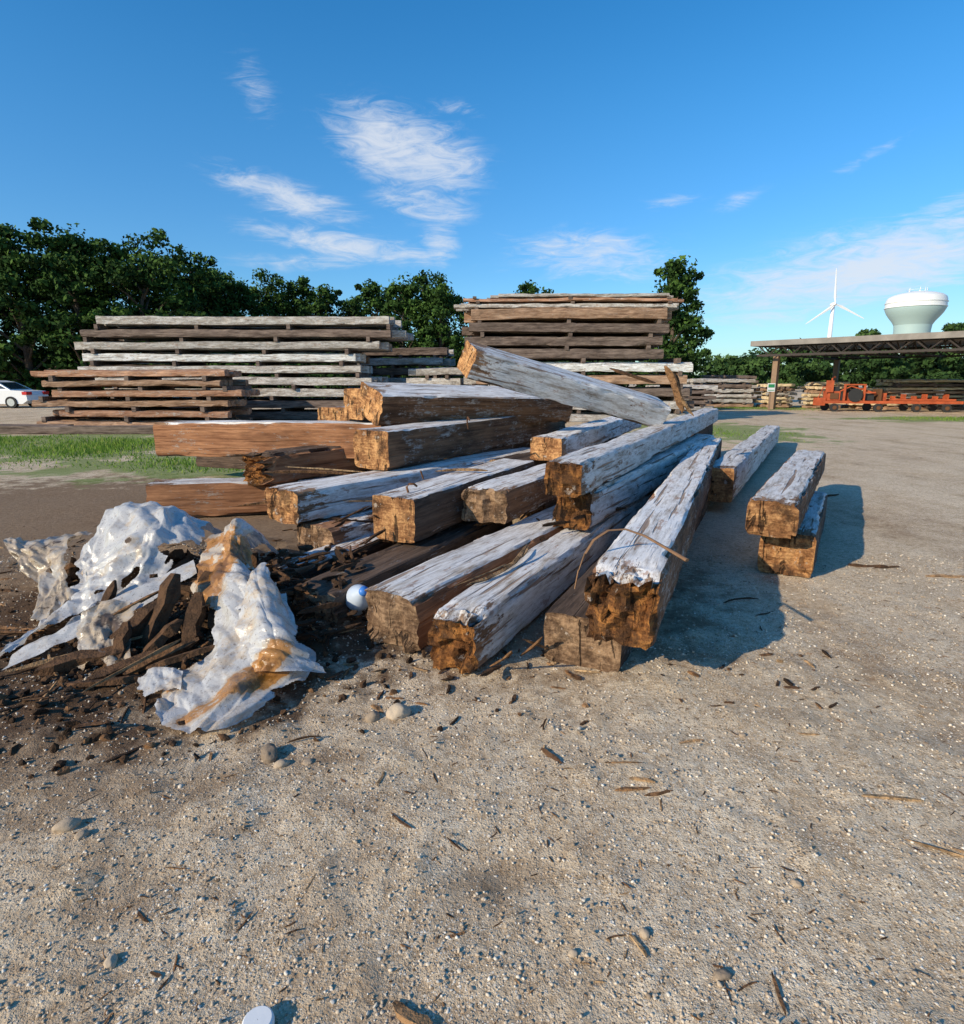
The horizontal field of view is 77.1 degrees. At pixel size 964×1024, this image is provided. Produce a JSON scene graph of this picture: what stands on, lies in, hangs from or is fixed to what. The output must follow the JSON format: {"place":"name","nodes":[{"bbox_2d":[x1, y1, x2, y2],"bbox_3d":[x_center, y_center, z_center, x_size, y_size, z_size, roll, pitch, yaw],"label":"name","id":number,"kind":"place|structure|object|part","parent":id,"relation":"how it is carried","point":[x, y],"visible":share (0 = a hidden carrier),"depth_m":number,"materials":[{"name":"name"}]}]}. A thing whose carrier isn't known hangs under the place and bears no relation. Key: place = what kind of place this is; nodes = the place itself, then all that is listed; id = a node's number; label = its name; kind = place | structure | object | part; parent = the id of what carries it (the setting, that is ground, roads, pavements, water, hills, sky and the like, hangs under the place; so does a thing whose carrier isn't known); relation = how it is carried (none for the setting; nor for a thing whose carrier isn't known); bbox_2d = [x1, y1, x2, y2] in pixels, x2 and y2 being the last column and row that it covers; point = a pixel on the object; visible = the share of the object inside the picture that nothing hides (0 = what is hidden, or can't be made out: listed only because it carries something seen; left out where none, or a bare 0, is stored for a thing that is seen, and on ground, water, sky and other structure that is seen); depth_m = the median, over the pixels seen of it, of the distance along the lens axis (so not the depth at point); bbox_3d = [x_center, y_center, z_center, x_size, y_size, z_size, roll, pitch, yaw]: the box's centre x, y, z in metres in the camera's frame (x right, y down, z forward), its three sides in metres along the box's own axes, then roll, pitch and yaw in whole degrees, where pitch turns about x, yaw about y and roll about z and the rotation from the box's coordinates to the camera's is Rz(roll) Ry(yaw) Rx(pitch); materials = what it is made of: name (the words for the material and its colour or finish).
{"place":"outdoors","nodes":[
{"label":"outdoors","id":0,"kind":"place"},
{"bbox_2d":[0,383,963,1023],"bbox_3d":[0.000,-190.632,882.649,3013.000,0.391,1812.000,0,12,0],"label":"ground","id":1,"kind":"structure","parent":0,"point":[894,481],"depth_m":2.34,"materials":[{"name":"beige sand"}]},
{"bbox_2d":[0,254,28,376],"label":"oak tree","id":2,"kind":"object","parent":1,"relation":"on","point":[9,328],"visible":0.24,"depth_m":44.49,"materials":[{"name":"green plant"}]},
{"bbox_2d":[0,380,48,407],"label":"parked car","id":3,"kind":"object","parent":1,"relation":"on","point":[14,394],"visible":0.77,"depth_m":35.52,"materials":[{"name":"white paint"}]},
{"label":"windows","id":4,"kind":"part","parent":3,"relation":"part of","materials":[{"name":"black glass"}]},
{"bbox_2d":[0,223,81,389],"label":"oak tree","id":5,"kind":"object","parent":1,"relation":"on","point":[14,263],"visible":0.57,"depth_m":42.63,"materials":[{"name":"green plant"}]},
{"bbox_2d":[1,234,113,365],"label":"oak tree","id":6,"kind":"object","parent":1,"relation":"on","point":[39,346],"visible":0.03,"depth_m":52.24,"materials":[{"name":"green plant"}]},
{"bbox_2d":[52,817,81,832],"bbox_3d":[-1.520,1.148,2.212,0.092,0.049,0.056,-6,14,-25],"label":"stone","id":7,"kind":"object","parent":1,"relation":"on","point":[67,825],"visible":0.99,"depth_m":2.20,"materials":[{"name":"stone"}]},
{"bbox_2d":[10,217,136,398],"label":"oak tree","id":8,"kind":"object","parent":1,"relation":"on","point":[77,252],"visible":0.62,"depth_m":42.12,"materials":[{"name":"green plant"}]},
{"bbox_2d":[0,424,153,433],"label":"ground timbers","id":9,"kind":"object","parent":1,"relation":"on","point":[62,429],"visible":0.59,"depth_m":18.32,"materials":[{"name":"wood"}]},
{"bbox_2d":[74,829,89,840],"bbox_3d":[-1.442,1.162,2.177,0.038,0.028,0.050,5,13,23],"label":"stone","id":10,"kind":"object","parent":1,"relation":"on","point":[80,834],"visible":1,"depth_m":2.17,"materials":[{"name":"stone"}]},
{"bbox_2d":[103,953,117,969],"bbox_3d":[-1.050,1.274,1.711,0.038,0.031,0.045,0,12,0],"label":"stone","id":11,"kind":"object","parent":1,"relation":"on","point":[110,962],"visible":1,"depth_m":1.70,"materials":[{"name":"stone"}]},
{"bbox_2d":[66,237,167,364],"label":"oak tree","id":12,"kind":"object","parent":1,"relation":"on","point":[124,245],"visible":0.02,"depth_m":51.05,"materials":[{"name":"green plant"}]},
{"bbox_2d":[69,228,212,397],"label":"oak tree","id":13,"kind":"object","parent":1,"relation":"on","point":[147,280],"visible":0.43,"depth_m":43.86,"materials":[{"name":"green plant"}]},
{"bbox_2d":[30,369,259,425],"bbox_3d":[-12.079,-4.119,21.870,7.813,2.032,2.702,0,12,0],"label":"timber stack","id":14,"kind":"object","parent":1,"relation":"on","point":[146,402],"visible":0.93,"depth_m":20.73,"materials":[{"name":"wood"}]},
{"bbox_2d":[0,501,325,733],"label":"plastic tarp","id":15,"kind":"object","parent":1,"relation":"on","point":[248,663],"visible":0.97,"depth_m":3.67,"materials":[{"name":"white plastic"}]},
{"bbox_2d":[135,251,244,386],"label":"oak tree","id":16,"kind":"object","parent":1,"relation":"on","point":[198,279],"visible":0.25,"depth_m":48.49,"materials":[{"name":"green plant"}]},
{"bbox_2d":[191,268,242,386],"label":"oak tree","id":17,"kind":"object","parent":1,"relation":"on","point":[220,276],"visible":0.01,"depth_m":60.93,"materials":[{"name":"green plant"}]},
{"bbox_2d":[181,264,254,386],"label":"oak tree","id":18,"kind":"object","parent":1,"relation":"on","point":[221,277],"visible":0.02,"depth_m":54.47,"materials":[{"name":"green plant"}]},
{"bbox_2d":[0,346,454,398],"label":"undergrowth","id":19,"kind":"object","parent":1,"relation":"on","point":[21,366],"visible":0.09,"depth_m":46.70,"materials":[{"name":"green plant"}]},
{"bbox_2d":[208,271,264,398],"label":"oak tree","id":20,"kind":"object","parent":1,"relation":"on","point":[234,288],"visible":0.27,"depth_m":51.65,"materials":[{"name":"green plant"}]},
{"bbox_2d":[74,316,413,419],"bbox_3d":[-9.772,-6.083,25.832,13.640,4.160,3.266,0,12,0],"label":"timber stack","id":21,"kind":"object","parent":1,"relation":"on","point":[109,344],"visible":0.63,"depth_m":24.29,"materials":[{"name":"grey wood"}]},
{"bbox_2d":[146,475,342,516],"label":"timber beam","id":22,"kind":"structure","parent":1,"relation":"on","point":[203,497],"depth_m":7.18,"materials":[{"name":"wood"}]},
{"bbox_2d":[241,445,373,486],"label":"timber beam","id":23,"kind":"structure","parent":22,"relation":"on","point":[257,467],"depth_m":7.25,"materials":[{"name":"wood"}]},
{"bbox_2d":[153,420,384,457],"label":"timber beam","id":24,"kind":"structure","parent":23,"relation":"on","point":[225,438],"depth_m":7.87,"materials":[{"name":"wood"}]},
{"bbox_2d":[242,1005,274,1023],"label":"plastic cup lid","id":25,"kind":"object","parent":1,"relation":"on","point":[262,1014],"visible":1,"depth_m":1.53,"materials":[{"name":"white paint"}]},
{"bbox_2d":[261,743,277,763],"bbox_3d":[-0.932,1.066,2.647,0.070,0.080,0.107,-5,13,-22],"label":"stone","id":26,"kind":"object","parent":1,"relation":"on","point":[269,754],"visible":0.93,"depth_m":2.62,"materials":[{"name":"stone"}]},
{"bbox_2d":[238,268,303,352],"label":"oak tree","id":27,"kind":"object","parent":1,"relation":"on","point":[258,294],"visible":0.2,"depth_m":55.17,"materials":[{"name":"green plant"}]},
{"bbox_2d":[273,759,289,768],"bbox_3d":[-0.859,1.078,2.587,0.066,0.034,0.047,0,12,0],"label":"stone","id":28,"kind":"object","parent":1,"relation":"on","point":[280,763],"visible":1,"depth_m":2.58,"materials":[{"name":"stone"}]},
{"bbox_2d":[260,275,332,374],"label":"oak tree","id":29,"kind":"object","parent":1,"relation":"on","point":[287,308],"visible":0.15,"depth_m":56.05,"materials":[{"name":"green plant"}]},
{"bbox_2d":[302,758,313,764],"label":"stone","id":30,"kind":"object","parent":1,"relation":"on","point":[308,761],"visible":1,"depth_m":2.60,"materials":[{"name":"stone"}]},
{"bbox_2d":[293,284,353,397],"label":"oak tree","id":31,"kind":"object","parent":1,"relation":"on","point":[324,302],"visible":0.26,"depth_m":55.75,"materials":[{"name":"green plant"}]},
{"bbox_2d":[269,533,393,577],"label":"timber beam","id":32,"kind":"structure","parent":1,"relation":"on","point":[310,570],"depth_m":4.97,"materials":[{"name":"wood"}]},
{"bbox_2d":[297,509,373,552],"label":"timber beam","id":33,"kind":"structure","parent":1,"relation":"on","point":[319,533],"depth_m":5.28,"materials":[{"name":"wood"}]},
{"bbox_2d":[264,447,529,524],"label":"timber beam","id":34,"kind":"structure","parent":33,"relation":"on","point":[300,502],"depth_m":5.59,"materials":[{"name":"wood"}]},
{"bbox_2d":[353,416,564,469],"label":"timber beam","id":35,"kind":"structure","parent":34,"relation":"on","point":[391,447],"depth_m":6.84,"materials":[{"name":"wood"}]},
{"bbox_2d":[358,381,572,425],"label":"timber beam","id":36,"kind":"structure","parent":35,"relation":"on","point":[385,404],"depth_m":7.58,"materials":[{"name":"wood"}]},
{"bbox_2d":[332,296,378,353],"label":"oak tree","id":37,"kind":"object","parent":1,"relation":"on","point":[351,315],"visible":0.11,"depth_m":58.42,"materials":[{"name":"green plant"}]},
{"bbox_2d":[346,584,367,615],"bbox_3d":[-0.833,0.594,4.058,0.198,0.278,0.315,-11,16,-41],"label":"plastic jug","id":38,"kind":"object","parent":1,"relation":"on","point":[355,597],"visible":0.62,"depth_m":3.95,"materials":[{"name":"plastic"}]},
{"bbox_2d":[343,278,399,357],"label":"oak tree","id":39,"kind":"object","parent":1,"relation":"on","point":[374,297],"visible":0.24,"depth_m":54.28,"materials":[{"name":"green plant"}]},
{"bbox_2d":[365,711,379,722],"bbox_3d":[-0.530,0.997,2.940,0.079,0.064,0.064,-10,16,-38],"label":"stone","id":40,"kind":"object","parent":1,"relation":"on","point":[372,716],"visible":0.94,"depth_m":2.92,"materials":[{"name":"stone"}]},
{"bbox_2d":[386,703,410,720],"bbox_3d":[-0.410,0.987,2.977,0.127,0.089,0.091,-4,13,-20],"label":"stone","id":41,"kind":"object","parent":1,"relation":"on","point":[396,710],"visible":0.9,"depth_m":2.94,"materials":[{"name":"stone"}]},
{"bbox_2d":[348,347,454,387],"bbox_3d":[-4.075,-6.521,30.093,5.446,3.188,2.804,0,12,0],"label":"timber stack","id":42,"kind":"object","parent":1,"relation":"on","point":[395,371],"visible":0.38,"depth_m":28.60,"materials":[{"name":"wood"}]},
{"bbox_2d":[292,521,512,624],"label":"timber beam","id":43,"kind":"structure","parent":1,"relation":"on","point":[390,561],"depth_m":4.58,"materials":[{"name":"wood"}]},
{"bbox_2d":[372,458,534,542],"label":"timber beam","id":44,"kind":"structure","parent":43,"relation":"on","point":[423,509],"depth_m":5.08,"materials":[{"name":"wood"}]},
{"bbox_2d":[406,483,417,492],"bbox_3d":[-0.590,-0.203,5.069,0.105,0.088,0.041,-3,13,-15],"label":"rusty bolt","id":45,"kind":"object","parent":44,"relation":"on","point":[407,489],"visible":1,"depth_m":5.05,"materials":[{"name":"metal"}]},
{"bbox_2d":[377,272,432,377],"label":"oak tree","id":46,"kind":"object","parent":1,"relation":"on","point":[404,291],"visible":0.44,"depth_m":47.79,"materials":[{"name":"green plant"}]},
{"bbox_2d":[0,506,837,778],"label":"wood debris","id":47,"kind":"object","parent":1,"relation":"on","point":[151,626],"visible":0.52,"depth_m":3.52,"materials":[{"name":"brown wood"}]},
{"bbox_2d":[390,269,467,377],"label":"oak tree","id":48,"kind":"object","parent":1,"relation":"on","point":[458,299],"visible":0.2,"depth_m":49.28,"materials":[{"name":"green plant"}]},
{"bbox_2d":[406,367,468,385],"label":"timber stack","id":49,"kind":"object","parent":1,"relation":"on","point":[432,375],"visible":0.3,"depth_m":25.39,"materials":[{"name":"wood"}]},
{"bbox_2d":[411,282,467,377],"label":"oak tree","id":50,"kind":"object","parent":1,"relation":"on","point":[440,302],"visible":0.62,"depth_m":47.08,"materials":[{"name":"green plant"}]},
{"bbox_2d":[364,505,564,652],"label":"timber beam","id":51,"kind":"structure","parent":1,"relation":"on","point":[404,607],"depth_m":3.87,"materials":[{"name":"wood"}]},
{"bbox_2d":[237,466,758,676],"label":"wood splinters","id":52,"kind":"object","parent":51,"relation":"on","point":[522,553],"visible":0.75,"depth_m":4.34,"materials":[{"name":"brown wood"}]},
{"bbox_2d":[461,464,556,523],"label":"timber beam","id":53,"kind":"structure","parent":51,"relation":"on","point":[506,498],"depth_m":5.32,"materials":[{"name":"wood"}]},
{"bbox_2d":[0,494,963,1023],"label":"wood chips","id":54,"kind":"object","parent":1,"relation":"on","point":[404,1012],"visible":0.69,"depth_m":2.14,"materials":[{"name":"brown wood"}]},
{"bbox_2d":[4,338,959,388],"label":"distant treeline","id":55,"kind":"object","parent":1,"relation":"on","point":[709,362],"visible":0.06,"depth_m":114.83,"materials":[{"name":"green plant"}]},
{"bbox_2d":[513,279,558,361],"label":"oak tree","id":56,"kind":"object","parent":1,"relation":"on","point":[528,288],"visible":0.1,"depth_m":52.48,"materials":[{"name":"green plant"}]},
{"bbox_2d":[519,500,556,517],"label":"timber beam","id":57,"kind":"structure","parent":1,"relation":"on","point":[548,505],"depth_m":7.07,"materials":[{"name":"wood"}]},
{"bbox_2d":[489,437,614,465],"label":"timber beam","id":58,"kind":"structure","parent":57,"relation":"on","point":[522,456],"depth_m":7.29,"materials":[{"name":"wood"}]},
{"bbox_2d":[530,416,640,460],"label":"timber beam","id":59,"kind":"structure","parent":58,"relation":"on","point":[556,444],"depth_m":7.78,"materials":[{"name":"wood"}]},
{"bbox_2d":[427,486,659,673],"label":"timber beam","id":60,"kind":"structure","parent":1,"relation":"on","point":[475,626],"depth_m":3.80,"materials":[{"name":"wood"}]},
{"bbox_2d":[553,434,713,529],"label":"timber beam","id":61,"kind":"structure","parent":60,"relation":"on","point":[603,501],"depth_m":5.80,"materials":[{"name":"wood"}]},
{"bbox_2d":[544,408,718,497],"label":"timber beam","id":62,"kind":"structure","parent":61,"relation":"on","point":[580,472],"depth_m":5.63,"materials":[{"name":"wood"}]},
{"bbox_2d":[457,340,670,425],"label":"timber beam","id":63,"kind":"structure","parent":62,"relation":"on","point":[494,366],"depth_m":7.41,"materials":[{"name":"wood"}]},
{"bbox_2d":[609,368,655,382],"bbox_3d":[1.943,-1.759,7.799,0.619,0.196,0.063,1,12,6],"label":"broken slat","id":64,"kind":"object","parent":63,"relation":"on","point":[631,375],"visible":1,"depth_m":7.79,"materials":[{"name":"brown wood"}]},
{"bbox_2d":[664,366,693,415],"bbox_3d":[2.461,-1.516,7.599,0.401,0.624,0.190,-4,13,-18],"label":"broken board","id":65,"kind":"object","parent":62,"relation":"on","point":[674,381],"visible":1,"depth_m":7.58,"materials":[{"name":"brown wood"}]},
{"bbox_2d":[568,949,577,957],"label":"stone","id":66,"kind":"object","parent":1,"relation":"on","point":[572,953],"visible":1,"depth_m":1.72,"materials":[{"name":"stone"}]},
{"bbox_2d":[454,293,693,421],"bbox_3d":[3.747,-6.188,24.647,9.664,4.861,2.993,0,12,0],"label":"timber stack","id":67,"kind":"object","parent":1,"relation":"on","point":[578,330],"visible":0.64,"depth_m":23.18,"materials":[{"name":"brown wood"}]},
{"bbox_2d":[544,494,710,671],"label":"timber beam","id":68,"kind":"structure","parent":1,"relation":"on","point":[567,641],"depth_m":3.46,"materials":[{"name":"wood"}]},
{"bbox_2d":[584,438,721,649],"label":"timber beam","id":69,"kind":"structure","parent":68,"relation":"on","point":[631,582],"depth_m":3.30,"materials":[{"name":"grey wood"}]},
{"bbox_2d":[574,528,688,588],"bbox_3d":[0.807,0.262,3.279,0.580,0.297,0.252,3,13,14],"label":"bent strap","id":70,"kind":"object","parent":69,"relation":"on","point":[681,557],"visible":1,"depth_m":3.27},
{"bbox_2d":[639,927,649,938],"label":"stone","id":71,"kind":"object","parent":1,"relation":"on","point":[644,933],"visible":1,"depth_m":1.78,"materials":[{"name":"stone"}]},
{"bbox_2d":[640,306,698,384],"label":"oak tree","id":72,"kind":"object","parent":1,"relation":"on","point":[682,340],"visible":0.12,"depth_m":43.59,"materials":[{"name":"green plant"}]},
{"bbox_2d":[641,255,714,378],"bbox_3d":[12.239,-11.304,38.446,4.839,9.356,4.023,0,12,0],"label":"maple tree","id":73,"kind":"object","parent":1,"relation":"on","point":[677,275],"visible":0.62,"depth_m":37.43,"materials":[{"name":"green plant"}]},
{"bbox_2d":[646,385,717,410],"bbox_3d":[10.848,-6.346,33.493,3.516,1.412,2.341,0,12,0],"label":"lumber stack","id":74,"kind":"object","parent":1,"relation":"on","point":[699,399],"visible":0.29,"depth_m":32.46,"materials":[{"name":"wood"}]},
{"bbox_2d":[683,378,755,406],"bbox_3d":[14.402,-7.376,37.403,4.035,1.756,2.432,0,12,0],"label":"lumber stack","id":75,"kind":"object","parent":1,"relation":"on","point":[736,391],"visible":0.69,"depth_m":36.30,"materials":[{"name":"wood"}]},
{"bbox_2d":[713,968,731,981],"bbox_3d":[0.658,1.272,1.659,0.055,0.029,0.030,-3,13,-14],"label":"stone","id":76,"kind":"object","parent":1,"relation":"on","point":[722,974],"visible":1,"depth_m":1.65,"materials":[{"name":"stone"}]},
{"bbox_2d":[687,375,758,403],"bbox_3d":[15.890,-8.334,41.253,5.017,1.973,2.359,0,12,0],"label":"lumber stack","id":77,"kind":"object","parent":1,"relation":"on","point":[731,377],"visible":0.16,"depth_m":39.98,"materials":[{"name":"wood"}]},
{"bbox_2d":[767,383,775,409],"bbox_3d":[15.750,-6.296,33.044,0.400,1.450,0.106,0,12,0],"label":"notice sign","id":78,"kind":"object","parent":1,"relation":"on","point":[770,387],"visible":1,"depth_m":32.92,"materials":[{"name":"white wood"}]},
{"bbox_2d":[751,384,796,407],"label":"lumber stack","id":79,"kind":"object","parent":1,"relation":"on","point":[783,399],"visible":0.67,"depth_m":35.97,"materials":[{"name":"wood"}]},
{"bbox_2d":[757,491,827,577],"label":"timber beam","id":80,"kind":"structure","parent":1,"relation":"on","point":[796,555],"depth_m":5.06,"materials":[{"name":"wood"}]},
{"bbox_2d":[745,450,825,538],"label":"timber beam","id":81,"kind":"structure","parent":80,"relation":"on","point":[778,504],"depth_m":5.02,"materials":[{"name":"wood"}]},
{"bbox_2d":[791,879,801,887],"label":"stone","id":82,"kind":"object","parent":1,"relation":"on","point":[797,883],"visible":1,"depth_m":1.95,"materials":[{"name":"stone"}]},
{"bbox_2d":[797,382,849,407],"bbox_3d":[20.107,-6.920,35.772,2.190,1.560,1.848,0,12,0],"label":"lumber stack","id":83,"kind":"object","parent":1,"relation":"on","point":[812,390],"visible":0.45,"depth_m":35.20,"materials":[{"name":"wood"}]},
{"bbox_2d":[806,268,863,336],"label":"wind turbine","id":84,"kind":"object","parent":1,"relation":"on","point":[832,308],"visible":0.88,"depth_m":607.96,"materials":[{"name":"metal"}]},
{"bbox_2d":[711,322,963,387],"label":"tree grove","id":85,"kind":"object","parent":1,"relation":"on","point":[793,367],"visible":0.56,"depth_m":88.31,"materials":[{"name":"plant"}]},
{"bbox_2d":[750,331,963,408],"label":"open shed","id":86,"kind":"structure","parent":1,"relation":"on","point":[903,344],"depth_m":32.11,"materials":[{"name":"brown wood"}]},
{"bbox_2d":[841,388,884,408],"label":"lumber stack","id":87,"kind":"object","parent":1,"relation":"on","point":[855,406],"visible":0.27,"depth_m":34.71,"materials":[{"name":"wood"}]},
{"bbox_2d":[813,377,963,412],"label":"sawmill machine","id":88,"kind":"object","parent":1,"relation":"on","point":[832,393],"visible":1,"depth_m":31.55,"materials":[{"name":"orange paint"}]},
{"bbox_2d":[873,379,963,408],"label":"lumber stack","id":89,"kind":"object","parent":1,"relation":"on","point":[918,388],"visible":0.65,"depth_m":34.00,"materials":[{"name":"wood"}]},
{"bbox_3d":[4.800,-0.929,11.566,0.314,0.170,6.624,7,13,28],"label":"timber beam","id":90,"kind":"object","parent":1,"relation":"on","visible":0},
{"bbox_2d":[708,425,779,502],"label":"timber beam","id":91,"kind":"structure","parent":90,"relation":"on","point":[735,468],"depth_m":8.36,"materials":[{"name":"wood"}]},
{"bbox_3d":[-2.000,-0.820,10.158,0.437,0.374,2.506,7,14,28],"label":"timber beam","id":92,"kind":"object","parent":1,"relation":"on","visible":0},
{"bbox_2d":[196,456,246,468],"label":"timber beam","id":93,"kind":"structure","parent":92,"relation":"on","point":[227,462],"depth_m":9.88,"materials":[{"name":"wood"}]},
{"bbox_3d":[-1.700,-1.128,9.784,0.433,0.377,2.683,6,14,26],"label":"timber beam","id":94,"kind":"object","parent":92,"relation":"on","visible":0},
{"bbox_2d":[318,406,368,420],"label":"timber beam","id":95,"kind":"structure","parent":94,"relation":"on","point":[334,413],"depth_m":8.13,"materials":[{"name":"wood"}]},
{"bbox_2d":[0,405,963,474],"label":"grass","id":96,"kind":"structure","parent":0,"point":[104,448],"depth_m":14.16,"materials":[{"name":"plant"}]},
{"bbox_2d":[0,0,963,374],"label":"sky","id":97,"kind":"structure","parent":0,"point":[493,147],"materials":[{"name":"blue"}]},
{"bbox_2d":[884,287,948,376],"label":"water tower","id":98,"kind":"structure","parent":0,"point":[919,311],"depth_m":232.84,"materials":[{"name":"metal"}]},
{"bbox_3d":[3.401,-0.957,10.997,0.434,0.315,4.215,5,13,22],"label":"timber beam","id":99,"kind":"object","parent":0,"visible":0},
{"bbox_2d":[693,424,712,434],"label":"timber beam","id":100,"kind":"structure","parent":99,"relation":"on","point":[708,430],"depth_m":12.43,"materials":[{"name":"wood"}]},
{"bbox_3d":[0.550,-0.468,8.802,0.435,0.372,4.168,7,14,29],"label":"timber beam","id":101,"kind":"object","parent":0,"visible":0},
{"bbox_2d":[445,427,565,458],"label":"timber beam","id":102,"kind":"structure","parent":101,"relation":"on","point":[521,445],"depth_m":8.34,"materials":[{"name":"wood"}]},
{"bbox_3d":[-0.150,-0.994,9.506,0.435,0.356,3.662,8,15,34],"label":"timber beam","id":103,"kind":"object","parent":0,"visible":0},
{"bbox_3d":[0.650,-1.601,10.602,0.437,0.313,3.448,7,14,29],"label":"timber beam","id":104,"kind":"object","parent":103,"relation":"on","visible":0},
{"bbox_2d":[343,388,367,419],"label":"timber beam","id":105,"kind":"structure","parent":104,"relation":"on","point":[351,402],"depth_m":7.66,"materials":[{"name":"wood"}]}
]}

